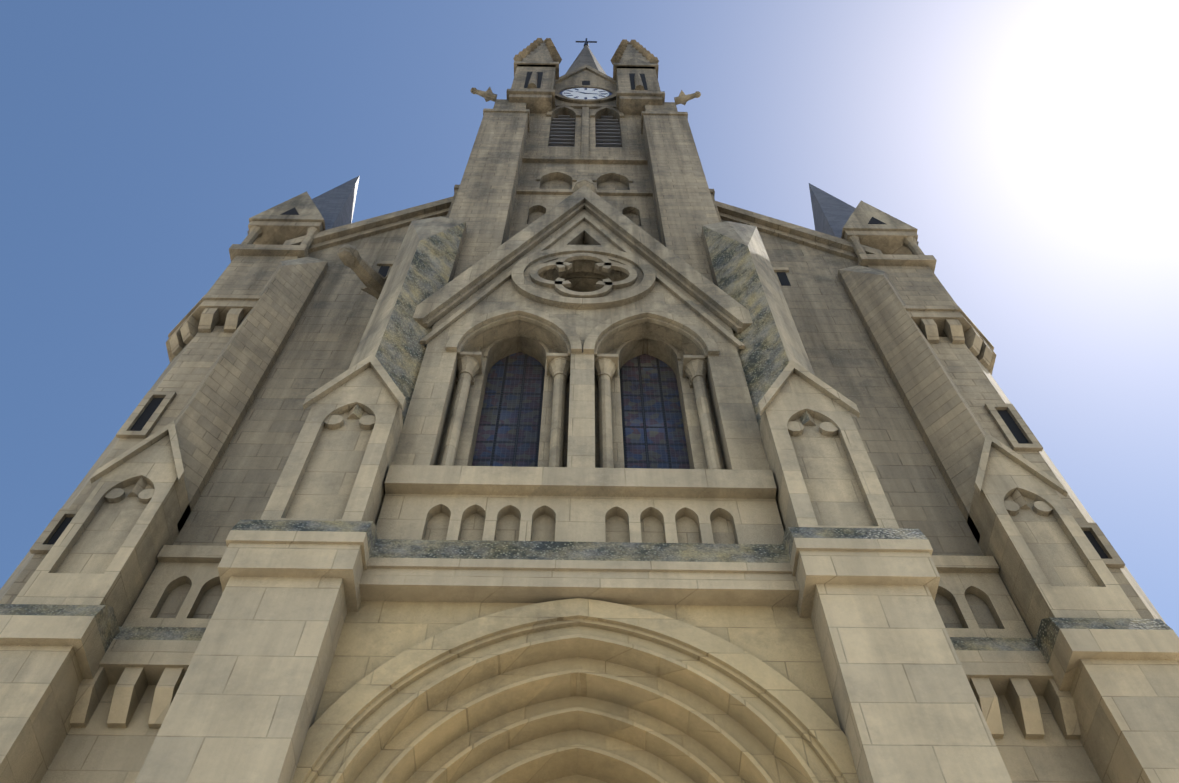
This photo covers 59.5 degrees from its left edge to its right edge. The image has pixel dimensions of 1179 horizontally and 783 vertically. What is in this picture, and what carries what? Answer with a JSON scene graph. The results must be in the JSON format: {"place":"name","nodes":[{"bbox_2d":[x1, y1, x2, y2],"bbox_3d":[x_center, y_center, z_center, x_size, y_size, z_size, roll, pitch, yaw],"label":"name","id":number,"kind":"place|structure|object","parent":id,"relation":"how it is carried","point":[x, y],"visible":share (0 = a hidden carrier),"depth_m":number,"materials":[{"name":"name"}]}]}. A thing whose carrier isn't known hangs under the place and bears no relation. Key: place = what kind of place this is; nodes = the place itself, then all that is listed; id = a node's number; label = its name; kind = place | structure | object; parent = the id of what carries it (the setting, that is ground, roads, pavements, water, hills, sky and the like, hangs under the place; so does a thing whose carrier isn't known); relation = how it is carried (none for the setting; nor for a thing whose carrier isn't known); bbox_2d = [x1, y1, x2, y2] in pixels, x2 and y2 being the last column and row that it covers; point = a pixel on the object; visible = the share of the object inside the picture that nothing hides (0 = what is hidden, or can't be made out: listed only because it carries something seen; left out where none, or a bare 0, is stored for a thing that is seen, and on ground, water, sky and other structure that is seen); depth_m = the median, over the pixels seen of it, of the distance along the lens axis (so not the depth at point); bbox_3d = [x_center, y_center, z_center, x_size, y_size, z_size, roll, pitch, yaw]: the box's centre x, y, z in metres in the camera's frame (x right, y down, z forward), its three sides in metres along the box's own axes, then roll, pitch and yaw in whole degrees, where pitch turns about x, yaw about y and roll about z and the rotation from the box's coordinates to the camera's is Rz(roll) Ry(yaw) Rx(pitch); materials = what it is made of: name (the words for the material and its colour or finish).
{"place":"outdoors","nodes":[
{"label":"outdoors","id":0,"kind":"place"},
{"bbox_2d":[0,0,1178,636],"label":"sky","id":1,"kind":"structure","parent":0,"point":[1030,148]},
{"label":"ground","id":2,"kind":"structure","parent":0,"visible":0},
{"bbox_2d":[135,177,1011,782],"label":"church facade","id":3,"kind":"structure","parent":2,"relation":"on","point":[579,531],"depth_m":9.58,"materials":[{"name":"stone"}]},
{"bbox_2d":[337,244,387,299],"bbox_3d":[-3.686,-1.886,17.594,1.608,0.930,0.769,40,-68,-20],"label":"gargoyle","id":4,"kind":"object","parent":3,"relation":"attached to","point":[369,276],"visible":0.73,"depth_m":17.21,"materials":[{"name":"stone"}]},
{"bbox_2d":[446,38,721,387],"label":"tower","id":5,"kind":"structure","parent":2,"relation":"on","point":[539,149],"depth_m":23.88,"materials":[{"name":"stone"}]},
{"bbox_2d":[471,87,496,101],"bbox_3d":[-2.891,-8.114,28.264,0.738,0.314,0.423,1,-60,0],"label":"gargoyle","id":6,"kind":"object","parent":5,"relation":"attached to","point":[488,95],"depth_m":28.18,"materials":[{"name":"stone"}]},
{"bbox_2d":[555,85,615,103],"bbox_3d":[-0.108,-8.585,29.796,1.840,1.840,0.090,1,-60,0],"label":"tower clock","id":7,"kind":"object","parent":5,"relation":"attached to","point":[585,94],"visible":0.98,"depth_m":29.68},
{"bbox_2d":[674,90,700,104],"bbox_3d":[2.686,-8.033,28.310,0.738,0.314,0.423,1,-60,0],"label":"gargoyle","id":8,"kind":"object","parent":5,"relation":"attached to","point":[682,98],"depth_m":28.22,"materials":[{"name":"stone"}]},
{"bbox_2d":[0,176,1178,782],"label":"side facade sections","id":9,"kind":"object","parent":2,"relation":"on","point":[1064,638],"depth_m":12.79,"materials":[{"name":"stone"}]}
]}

